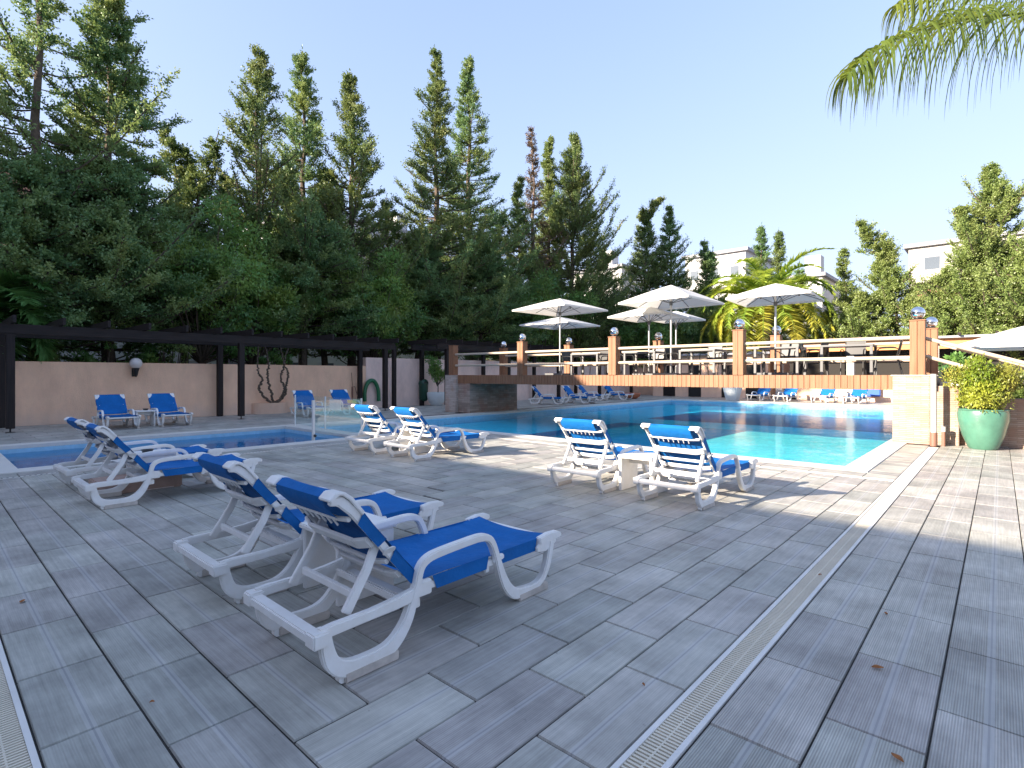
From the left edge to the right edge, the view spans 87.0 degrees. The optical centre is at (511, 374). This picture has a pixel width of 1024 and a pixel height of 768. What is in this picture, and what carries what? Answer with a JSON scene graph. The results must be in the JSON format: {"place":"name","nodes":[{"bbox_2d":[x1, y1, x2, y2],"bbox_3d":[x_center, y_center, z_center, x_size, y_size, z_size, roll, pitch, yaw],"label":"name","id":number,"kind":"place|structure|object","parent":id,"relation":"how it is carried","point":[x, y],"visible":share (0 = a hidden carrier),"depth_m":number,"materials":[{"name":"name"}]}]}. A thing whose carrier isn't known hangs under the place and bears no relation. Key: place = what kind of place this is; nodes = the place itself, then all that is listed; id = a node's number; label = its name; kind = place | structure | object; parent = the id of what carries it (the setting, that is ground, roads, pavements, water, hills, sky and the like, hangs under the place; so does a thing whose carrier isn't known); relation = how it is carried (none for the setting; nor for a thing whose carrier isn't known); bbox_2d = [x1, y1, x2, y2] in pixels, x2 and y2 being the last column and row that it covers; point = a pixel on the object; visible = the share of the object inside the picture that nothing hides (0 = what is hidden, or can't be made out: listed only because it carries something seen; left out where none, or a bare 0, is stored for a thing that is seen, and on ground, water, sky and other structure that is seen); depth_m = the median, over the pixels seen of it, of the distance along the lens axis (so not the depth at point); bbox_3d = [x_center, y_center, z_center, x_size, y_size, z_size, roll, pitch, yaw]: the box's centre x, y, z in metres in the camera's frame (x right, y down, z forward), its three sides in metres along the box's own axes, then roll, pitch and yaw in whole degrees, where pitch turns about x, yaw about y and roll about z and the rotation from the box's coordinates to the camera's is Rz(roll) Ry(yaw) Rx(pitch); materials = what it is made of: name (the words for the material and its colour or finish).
{"place":"outdoors","nodes":[
{"label":"outdoors","id":0,"kind":"place"},
{"bbox_2d":[19,300,215,363],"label":"building","id":1,"kind":"structure","parent":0,"point":[191,361],"depth_m":28.17,"materials":[{"name":"beige glass"}]},
{"bbox_2d":[228,346,414,365],"bbox_3d":[-15.546,-1.705,41.339,10.200,6.390,14.200,0,0,42],"label":"villa","id":2,"kind":"object","parent":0,"point":[332,361],"visible":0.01,"depth_m":36.96,"materials":[{"name":"beige glass"}]},
{"bbox_2d":[0,395,1010,449],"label":"deck","id":3,"kind":"structure","parent":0,"point":[44,433],"depth_m":16.84,"materials":[{"name":"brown tile"}]},
{"bbox_2d":[91,394,140,428],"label":"sun lounger","id":4,"kind":"object","parent":3,"relation":"on","point":[106,405],"visible":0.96,"depth_m":15.09,"materials":[{"name":"blue plastic"}]},
{"bbox_2d":[144,393,192,426],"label":"sun lounger","id":5,"kind":"object","parent":3,"relation":"on","point":[162,402],"visible":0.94,"depth_m":16.02,"materials":[{"name":"blue fabric"}]},
{"bbox_2d":[0,315,398,432],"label":"timber pergola","id":6,"kind":"object","parent":3,"relation":"on","point":[10,331],"visible":0.99,"depth_m":17.12,"materials":[{"name":"black wood"}]},
{"bbox_2d":[252,402,287,413],"bbox_3d":[-9.032,1.250,20.358,0.500,0.400,1.320,0,0,42],"label":"wall planter","id":7,"kind":"object","parent":3,"relation":"on","point":[270,408],"visible":0.96,"depth_m":20.07,"materials":[{"name":"paint"}]},
{"bbox_2d":[257,344,288,402],"bbox_3d":[-8.925,-0.094,20.384,0.168,2.414,1.416,0,0,42],"label":"climbing vine","id":8,"kind":"object","parent":7,"relation":"in","point":[283,394],"visible":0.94,"depth_m":20.27,"materials":[{"name":"brown plant"}]},
{"bbox_2d":[290,390,329,417],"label":"sun lounger","id":9,"kind":"object","parent":3,"relation":"on","point":[304,398],"visible":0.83,"depth_m":19.29,"materials":[{"name":"blue fabric"}]},
{"bbox_2d":[328,389,367,415],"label":"sun lounger","id":10,"kind":"object","parent":3,"relation":"on","point":[342,395],"visible":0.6,"depth_m":20.37,"materials":[{"name":"blue fabric"}]},
{"bbox_2d":[427,392,443,405],"bbox_3d":[-3.567,1.130,25.511,0.900,0.640,0.900,0,0,42],"label":"white pot","id":11,"kind":"object","parent":3,"relation":"on","point":[435,398],"visible":0.91,"depth_m":25.17,"materials":[{"name":"white ceramic"}]},
{"bbox_2d":[423,354,443,391],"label":"potted tree","id":12,"kind":"object","parent":11,"relation":"in","point":[435,371],"visible":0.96,"depth_m":25.36,"materials":[{"name":"green plant"}]},
{"bbox_2d":[408,338,650,405],"bbox_3d":[2.843,-0.076,31.934,2.700,3.052,20.200,0,0,42],"label":"timber pergola","id":13,"kind":"object","parent":3,"relation":"on","point":[476,346],"visible":0.41,"depth_m":26.23,"materials":[{"name":"black wood"}]},
{"bbox_2d":[647,352,775,398],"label":"changing block","id":14,"kind":"structure","parent":3,"relation":"on","point":[716,392],"depth_m":35.14,"materials":[{"name":"paint"}]},
{"bbox_2d":[445,307,1023,444],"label":"footbridge","id":15,"kind":"object","parent":3,"relation":"on","point":[911,403],"visible":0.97,"depth_m":13.89,"materials":[{"name":"brown wood"}]},
{"bbox_2d":[519,317,599,329],"bbox_3d":[2.129,-1.286,23.953,2.572,2.573,2.572,0,0,40],"label":"parasol","id":16,"kind":"object","parent":15,"relation":"on","point":[553,323],"visible":0.69,"depth_m":23.97,"materials":[{"name":"fabric"}]},
{"bbox_2d":[512,299,607,374],"bbox_3d":[1.763,-1.405,19.836,2.494,2.810,2.494,0,0,-45],"label":"parasol","id":17,"kind":"object","parent":15,"relation":"on","point":[559,307],"visible":0.99,"depth_m":19.82,"materials":[{"name":"fabric"}]},
{"bbox_2d":[607,307,689,374],"bbox_3d":[4.534,-1.142,17.872,1.966,2.284,1.966,0,0,42],"label":"parasol","id":18,"kind":"object","parent":15,"relation":"on","point":[649,315],"visible":0.96,"depth_m":17.84,"materials":[{"name":"fabric"}]},
{"bbox_2d":[618,285,723,374],"bbox_3d":[4.827,-1.366,16.394,2.275,2.732,2.276,0,0,-45],"label":"parasol","id":19,"kind":"object","parent":15,"relation":"on","point":[670,297],"visible":0.98,"depth_m":16.37,"materials":[{"name":"fabric"}]},
{"bbox_2d":[725,284,823,374],"bbox_3d":[7.257,-1.260,14.872,2.064,2.520,2.064,0,0,38],"label":"parasol","id":20,"kind":"object","parent":15,"relation":"on","point":[775,295],"visible":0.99,"depth_m":14.85,"materials":[{"name":"fabric"}]},
{"bbox_2d":[754,346,806,374],"bbox_3d":[7.158,-0.362,14.422,1.100,0.745,0.800,0,0,42],"label":"terrace table","id":21,"kind":"object","parent":15,"relation":"on","point":[797,348],"visible":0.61,"depth_m":14.35,"materials":[{"name":"grey paint"}]},
{"bbox_2d":[820,344,876,374],"bbox_3d":[8.302,-0.362,13.322,1.100,0.745,0.800,0,0,40],"label":"terrace table","id":22,"kind":"object","parent":15,"relation":"on","point":[871,346],"visible":0.66,"depth_m":13.23,"materials":[{"name":"grey paint"}]},
{"bbox_2d":[776,331,1023,402],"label":"pool bar","id":23,"kind":"object","parent":3,"relation":"on","point":[887,368],"visible":0.31,"depth_m":29.24,"materials":[{"name":"white"}]},
{"bbox_2d":[952,326,1023,350],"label":"parasol","id":24,"kind":"object","parent":3,"relation":"on","point":[1010,340],"visible":0.86,"depth_m":12.28,"materials":[{"name":"fabric"}]},
{"bbox_2d":[0,399,1023,767],"bbox_3d":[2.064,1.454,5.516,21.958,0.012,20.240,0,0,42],"label":"pool deck","id":25,"kind":"structure","parent":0,"point":[82,710],"depth_m":3.10,"materials":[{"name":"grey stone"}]},
{"bbox_2d":[0,640,41,767],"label":"floor drain","id":26,"kind":"object","parent":25,"relation":"in","point":[17,748],"visible":1,"depth_m":2.20,"materials":[{"name":"white"}]},
{"bbox_2d":[88,474,181,493],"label":"concrete block","id":27,"kind":"structure","parent":25,"relation":"on","point":[167,481],"depth_m":6.81,"materials":[{"name":"grey concrete"}]},
{"bbox_2d":[53,417,225,486],"bbox_3d":[-5.110,1.002,7.518,0.770,0.896,1.849,0,0,40],"label":"sun lounger","id":28,"kind":"object","parent":25,"relation":"on","point":[66,474],"visible":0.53,"depth_m":7.16,"materials":[{"name":"white plastic"}]},
{"bbox_2d":[71,423,261,509],"bbox_3d":[-4.153,1.002,6.620,0.770,0.896,1.849,0,0,42],"label":"sun lounger","id":29,"kind":"object","parent":25,"relation":"on","point":[116,444],"visible":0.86,"depth_m":6.24,"materials":[{"name":"white plastic"}]},
{"bbox_2d":[173,452,443,603],"bbox_3d":[-1.480,1.002,4.224,0.770,0.896,1.849,0,0,42],"label":"sun lounger","id":30,"kind":"object","parent":25,"relation":"on","point":[248,487],"visible":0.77,"depth_m":3.72,"materials":[{"name":"white plastic"}]},
{"bbox_2d":[299,512,396,606],"bbox_3d":[-1.114,1.225,3.675,0.470,0.450,0.470,0,0,42],"label":"side table","id":31,"kind":"object","parent":25,"relation":"on","point":[325,552],"visible":0.27,"depth_m":3.66,"materials":[{"name":"white plastic"}]},
{"bbox_2d":[345,404,444,454],"bbox_3d":[-2.262,1.002,10.646,0.770,0.896,1.849,0,0,41],"label":"sun lounger","id":32,"kind":"object","parent":25,"relation":"on","point":[374,419],"visible":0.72,"depth_m":10.16,"materials":[{"name":"white plastic"}]},
{"bbox_2d":[243,475,560,683],"bbox_3d":[-0.546,1.002,3.341,0.770,0.896,1.849,0,0,42],"label":"sun lounger","id":33,"kind":"object","parent":25,"relation":"on","point":[354,535],"visible":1,"depth_m":2.95,"materials":[{"name":"white plastic"}]},
{"bbox_2d":[384,406,489,460],"bbox_3d":[-1.332,1.002,9.845,0.770,0.896,1.849,0,0,44],"label":"sun lounger","id":34,"kind":"object","parent":25,"relation":"on","point":[416,425],"visible":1,"depth_m":9.51,"materials":[{"name":"white plastic"}]},
{"bbox_2d":[547,417,654,493],"bbox_3d":[1.343,1.002,7.402,0.770,0.896,1.849,0,0,41],"label":"sun lounger","id":35,"kind":"object","parent":25,"relation":"on","point":[585,438],"visible":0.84,"depth_m":6.94,"materials":[{"name":"white plastic"}]},
{"bbox_2d":[618,451,667,492],"bbox_3d":[1.652,1.225,6.796,0.470,0.450,0.470,0,0,42],"label":"side table","id":36,"kind":"object","parent":25,"relation":"on","point":[629,462],"visible":0.73,"depth_m":6.79,"materials":[{"name":"white plastic"}]},
{"bbox_2d":[633,423,757,510],"bbox_3d":[2.286,1.002,6.563,0.770,0.896,1.849,0,0,43],"label":"sun lounger","id":37,"kind":"object","parent":25,"relation":"on","point":[685,448],"visible":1,"depth_m":6.14,"materials":[{"name":"white plastic"}]},
{"bbox_2d":[610,447,938,767],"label":"floor drain","id":38,"kind":"object","parent":25,"relation":"in","point":[669,736],"visible":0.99,"depth_m":2.77,"materials":[{"name":"white"}]},
{"bbox_2d":[825,0,1023,125],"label":"queen palm","id":39,"kind":"object","parent":25,"relation":"on","point":[973,15],"visible":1,"depth_m":4.44,"materials":[{"name":"green plant"}]},
{"bbox_2d":[930,374,945,446],"bbox_3d":[8.669,0.715,10.994,0.282,1.470,0.121,0,0,4],"label":"drain pipe","id":40,"kind":"object","parent":25,"relation":"on","point":[933,437],"visible":1,"depth_m":10.95,"materials":[{"name":"white plastic"}]},
{"bbox_2d":[937,386,1023,448],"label":"ledgestone wall","id":41,"kind":"structure","parent":25,"relation":"on","point":[947,404],"depth_m":11.07,"materials":[{"name":"beige stone"}]},
{"bbox_2d":[957,408,1010,449],"bbox_3d":[9.237,1.058,10.590,0.795,0.785,0.795,0,0,42],"label":"glazed pot","id":42,"kind":"object","parent":25,"relation":"on","point":[979,430],"visible":0.92,"depth_m":10.34,"materials":[{"name":"ceramic"}]},
{"bbox_2d":[939,352,1023,413],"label":"potted shrub","id":43,"kind":"object","parent":42,"relation":"in","point":[983,386],"visible":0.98,"depth_m":10.34,"materials":[{"name":"green plant"}]},
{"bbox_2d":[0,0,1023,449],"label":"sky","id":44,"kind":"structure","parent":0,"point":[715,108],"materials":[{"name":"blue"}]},
{"bbox_2d":[439,405,892,465],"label":"pool floor","id":45,"kind":"structure","parent":0,"point":[843,438],"depth_m":17.77,"materials":[{"name":"teal tile"}]},
{"bbox_2d":[436,404,879,425],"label":"pool walls","id":46,"kind":"structure","parent":45,"relation":"on","point":[648,406],"depth_m":25.93,"materials":[{"name":"blue tile"}]},
{"bbox_2d":[399,400,892,424],"bbox_3d":[7.381,1.631,20.340,12.680,0.239,20.320,0,0,42],"label":"pool waterline","id":47,"kind":"object","parent":46,"relation":"on","point":[463,419],"visible":0.33,"depth_m":25.87,"materials":[{"name":"tile"}]},
{"bbox_2d":[682,246,775,352],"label":"apartment building","id":48,"kind":"structure","parent":0,"point":[727,258],"depth_m":61.49,"materials":[{"name":"white paint"}]},
{"bbox_2d":[755,255,847,340],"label":"apartment building","id":49,"kind":"structure","parent":0,"point":[817,271],"depth_m":54.02,"materials":[{"name":"white paint"}]},
{"bbox_2d":[904,229,1023,320],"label":"apartment building","id":50,"kind":"structure","parent":0,"point":[929,256],"depth_m":48.93,"materials":[{"name":"white concrete"}]},
{"label":"paddling pool floor","id":51,"kind":"structure","parent":0,"visible":0},
{"bbox_2d":[10,437,304,468],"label":"paddling pool walls","id":52,"kind":"structure","parent":51,"relation":"on","point":[28,463],"depth_m":13.36,"materials":[{"name":"blue tile"}]},
{"bbox_2d":[0,429,343,460],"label":"swimming pool","id":53,"kind":"structure","parent":52,"relation":"attached to","point":[39,452],"depth_m":13.28,"materials":[{"name":"liquid"}]},
{"label":"ground","id":54,"kind":"structure","parent":0,"visible":0},
{"bbox_2d":[0,265,66,361],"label":"date palm","id":55,"kind":"object","parent":54,"relation":"on","point":[28,308],"visible":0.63,"depth_m":15.75,"materials":[{"name":"green plant"}]},
{"bbox_2d":[0,0,203,350],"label":"conifer tree","id":56,"kind":"object","parent":54,"relation":"on","point":[44,9],"visible":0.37,"depth_m":17.82,"materials":[{"name":"green plant"}]},
{"bbox_2d":[0,148,221,341],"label":"conifer tree","id":57,"kind":"object","parent":54,"relation":"on","point":[12,226],"visible":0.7,"depth_m":16.72,"materials":[{"name":"green plant"}]},
{"bbox_2d":[0,0,229,362],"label":"conifer tree","id":58,"kind":"object","parent":54,"relation":"on","point":[125,85],"visible":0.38,"depth_m":19.85,"materials":[{"name":"green plant"}]},
{"bbox_2d":[0,153,244,362],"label":"conifer tree","id":59,"kind":"object","parent":54,"relation":"on","point":[127,239],"visible":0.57,"depth_m":18.32,"materials":[{"name":"green plant"}]},
{"bbox_2d":[115,343,174,362],"bbox_3d":[-13.228,-0.025,19.512,1.850,3.078,2.226,0,0,42],"label":"garden shrub","id":60,"kind":"object","parent":54,"relation":"on","point":[146,355],"visible":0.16,"depth_m":19.41,"materials":[{"name":"green plant"}]},
{"bbox_2d":[149,343,196,363],"bbox_3d":[-12.264,0.013,19.675,1.803,3.001,1.798,0,0,19],"label":"garden shrub","id":61,"kind":"object","parent":54,"relation":"on","point":[181,348],"visible":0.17,"depth_m":19.89,"materials":[{"name":"green plant"}]},
{"bbox_2d":[154,123,225,363],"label":"conifer tree","id":62,"kind":"object","parent":54,"relation":"on","point":[187,172],"visible":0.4,"depth_m":24.00,"materials":[{"name":"green plant"}]},
{"bbox_2d":[15,361,365,426],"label":"garden wall","id":63,"kind":"structure","parent":54,"relation":"on","point":[49,393],"depth_m":17.71,"materials":[{"name":"paint"}]},
{"bbox_2d":[0,424,392,474],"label":"paddling pool coping","id":64,"kind":"object","parent":54,"relation":"on","point":[7,466],"visible":0.63,"depth_m":11.86,"materials":[{"name":"grey stone"}]},
{"bbox_2d":[294,395,361,440],"bbox_3d":[-4.749,1.105,13.882,3.747,1.090,1.214,0,0,62],"label":"glass fence","id":65,"kind":"object","parent":64,"relation":"on","point":[335,404],"visible":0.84,"depth_m":13.65,"materials":[{"name":"glass"}]},
{"bbox_2d":[112,190,285,363],"bbox_3d":[-12.345,-2.758,21.288,6.057,8.507,6.343,0,0,-30],"label":"leafy tree","id":66,"kind":"object","parent":54,"relation":"on","point":[202,354],"visible":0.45,"depth_m":20.46,"materials":[{"name":"green plant"}]},
{"bbox_2d":[111,44,326,363],"bbox_3d":[-12.417,-6.810,24.057,7.952,16.652,9.057,0,0,42],"label":"conifer tree","id":67,"kind":"object","parent":54,"relation":"on","point":[254,105],"visible":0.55,"depth_m":23.90,"materials":[{"name":"green plant"}]},
{"bbox_2d":[183,171,272,363],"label":"conifer tree","id":68,"kind":"object","parent":54,"relation":"on","point":[222,190],"visible":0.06,"depth_m":24.53,"materials":[{"name":"green plant"}]},
{"bbox_2d":[175,257,335,364],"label":"leafy tree","id":69,"kind":"object","parent":54,"relation":"on","point":[279,301],"visible":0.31,"depth_m":22.52,"materials":[{"name":"green plant"}]},
{"bbox_2d":[244,166,336,364],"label":"conifer tree","id":70,"kind":"object","parent":54,"relation":"on","point":[294,351],"visible":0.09,"depth_m":25.35,"materials":[{"name":"green plant"}]},
{"bbox_2d":[221,46,367,364],"bbox_3d":[-10.683,-7.893,27.645,6.776,18.769,7.558,0,0,-20],"label":"conifer tree","id":71,"kind":"object","parent":54,"relation":"on","point":[311,132],"visible":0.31,"depth_m":27.91,"materials":[{"name":"green plant"}]},
{"bbox_2d":[215,187,402,364],"bbox_3d":[-10.744,-3.439,25.093,9.268,9.897,9.137,0,0,-31],"label":"conifer tree","id":72,"kind":"object","parent":54,"relation":"on","point":[310,212],"visible":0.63,"depth_m":24.17,"materials":[{"name":"green plant"}]},
{"bbox_2d":[297,159,387,365],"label":"conifer tree","id":73,"kind":"object","parent":54,"relation":"on","point":[321,172],"visible":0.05,"depth_m":27.85,"materials":[{"name":"green plant"}]},
{"bbox_2d":[273,68,444,365],"bbox_3d":[-8.751,-7.240,27.161,8.075,17.512,9.756,0,0,42],"label":"conifer tree","id":74,"kind":"object","parent":54,"relation":"on","point":[349,139],"visible":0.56,"depth_m":27.49,"materials":[{"name":"green plant"}]},
{"bbox_2d":[310,246,431,361],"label":"leafy tree","id":75,"kind":"object","parent":54,"relation":"on","point":[391,299],"visible":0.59,"depth_m":26.39,"materials":[{"name":"green plant"}]},
{"bbox_2d":[358,193,459,357],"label":"conifer tree","id":76,"kind":"object","parent":54,"relation":"on","point":[390,217],"visible":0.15,"depth_m":30.49,"materials":[{"name":"green plant"}]},
{"bbox_2d":[354,44,525,359],"bbox_3d":[-4.053,-9.151,31.971,9.904,21.321,10.072,0,0,42],"label":"conifer tree","id":77,"kind":"object","parent":54,"relation":"on","point":[431,146],"visible":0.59,"depth_m":31.50,"materials":[{"name":"green plant"}]},
{"bbox_2d":[380,225,508,358],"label":"conifer tree","id":78,"kind":"object","parent":54,"relation":"on","point":[419,293],"visible":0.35,"depth_m":29.90,"materials":[{"name":"green plant"}]},
{"bbox_2d":[356,54,561,360],"bbox_3d":[-3.894,-9.748,35.822,12.926,22.568,9.951,0,0,-11],"label":"conifer tree","id":79,"kind":"object","parent":54,"relation":"on","point":[470,99],"visible":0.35,"depth_m":34.93,"materials":[{"name":"green plant"}]},
{"bbox_2d":[398,227,549,360],"bbox_3d":[-2.133,-3.758,33.639,10.063,10.545,12.182,0,0,-23],"label":"conifer tree","id":80,"kind":"object","parent":54,"relation":"on","point":[500,303],"visible":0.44,"depth_m":31.68,"materials":[{"name":"green plant"}]},
{"bbox_2d":[363,357,629,407],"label":"garden wall","id":81,"kind":"structure","parent":54,"relation":"on","point":[407,382],"depth_m":26.14,"materials":[{"name":"paint"}]},
{"bbox_2d":[473,207,533,360],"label":"conifer tree","id":82,"kind":"object","parent":54,"relation":"on","point":[495,358],"visible":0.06,"depth_m":38.10,"materials":[{"name":"green plant"}]},
{"bbox_2d":[491,174,553,361],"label":"conifer tree","id":83,"kind":"object","parent":54,"relation":"on","point":[518,208],"visible":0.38,"depth_m":37.55,"materials":[{"name":"green plant"}]},
{"bbox_2d":[523,126,568,361],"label":"conifer tree","id":84,"kind":"object","parent":54,"relation":"on","point":[534,163],"visible":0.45,"depth_m":39.16,"materials":[{"name":"green plant"}]},
{"bbox_2d":[525,134,579,362],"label":"conifer tree","id":85,"kind":"object","parent":54,"relation":"on","point":[548,175],"visible":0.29,"depth_m":41.03,"materials":[{"name":"green plant"}]},
{"bbox_2d":[506,266,603,362],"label":"leafy tree","id":86,"kind":"object","parent":54,"relation":"on","point":[542,296],"visible":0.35,"depth_m":36.74,"materials":[{"name":"green plant"}]},
{"bbox_2d":[499,131,654,361],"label":"conifer tree","id":87,"kind":"object","parent":54,"relation":"on","point":[577,217],"visible":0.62,"depth_m":40.03,"materials":[{"name":"green plant"}]},
{"bbox_2d":[386,399,907,472],"bbox_3d":[7.374,1.474,20.362,13.440,0.072,21.097,0,0,42],"label":"pool coping","id":88,"kind":"object","parent":54,"relation":"on","point":[872,459],"visible":0.37,"depth_m":11.77,"materials":[{"name":"white stone"}]},
{"bbox_2d":[607,322,697,369],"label":"leafy tree","id":89,"kind":"object","parent":54,"relation":"on","point":[653,332],"visible":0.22,"depth_m":40.86,"materials":[{"name":"green plant"}]},
{"bbox_2d":[600,195,720,360],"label":"conifer tree","id":90,"kind":"object","parent":54,"relation":"on","point":[645,216],"visible":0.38,"depth_m":44.64,"materials":[{"name":"green plant"}]},
{"bbox_2d":[632,204,699,337],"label":"conifer tree","id":91,"kind":"object","parent":54,"relation":"on","point":[668,229],"visible":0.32,"depth_m":44.88,"materials":[{"name":"green plant"}]},
{"bbox_2d":[662,296,733,353],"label":"leafy tree","id":92,"kind":"object","parent":54,"relation":"on","point":[694,332],"visible":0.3,"depth_m":40.16,"materials":[{"name":"green plant"}]},
{"bbox_2d":[686,239,724,346],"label":"conifer tree","id":93,"kind":"object","parent":54,"relation":"on","point":[709,262],"visible":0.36,"depth_m":44.63,"materials":[{"name":"green plant"}]},
{"bbox_2d":[633,363,789,397],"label":"garden wall","id":94,"kind":"structure","parent":54,"relation":"on","point":[645,390],"depth_m":40.10,"materials":[{"name":"paint"}]},
{"bbox_2d":[741,222,785,350],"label":"conifer tree","id":95,"kind":"object","parent":54,"relation":"on","point":[762,240],"visible":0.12,"depth_m":43.64,"materials":[{"name":"green plant"}]},
{"bbox_2d":[687,247,840,357],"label":"date palm","id":96,"kind":"object","parent":54,"relation":"on","point":[763,316],"visible":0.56,"depth_m":34.51,"materials":[{"name":"green plant"}]},
{"bbox_2d":[750,230,804,345],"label":"conifer tree","id":97,"kind":"object","parent":54,"relation":"on","point":[778,252],"visible":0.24,"depth_m":41.70,"materials":[{"name":"green plant"}]},
{"bbox_2d":[819,244,860,335],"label":"conifer tree","id":98,"kind":"object","parent":54,"relation":"on","point":[842,272],"visible":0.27,"depth_m":35.41,"materials":[{"name":"green plant"}]},
{"bbox_2d":[819,287,890,338],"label":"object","id":99,"kind":"object","parent":54,"relation":"on","point":[863,305],"visible":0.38,"depth_m":32.76,"materials":[{"name":"green plant"}]},
{"bbox_2d":[833,215,984,337],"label":"conifer tree","id":100,"kind":"object","parent":54,"relation":"on","point":[889,282],"visible":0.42,"depth_m":33.02,"materials":[{"name":"green plant"}]},
{"bbox_2d":[838,263,1020,337],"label":"conifer tree","id":101,"kind":"object","parent":54,"relation":"on","point":[944,275],"visible":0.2,"depth_m":30.03,"materials":[{"name":"green plant"}]},
{"bbox_2d":[891,161,1023,334],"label":"conifer tree","id":102,"kind":"object","parent":54,"relation":"on","point":[981,229],"visible":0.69,"depth_m":28.91,"materials":[{"name":"green plant"}]},
{"bbox_2d":[912,233,1023,372],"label":"leafy tree","id":103,"kind":"object","parent":54,"relation":"on","point":[1008,308],"visible":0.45,"depth_m":26.75,"materials":[{"name":"green plant"}]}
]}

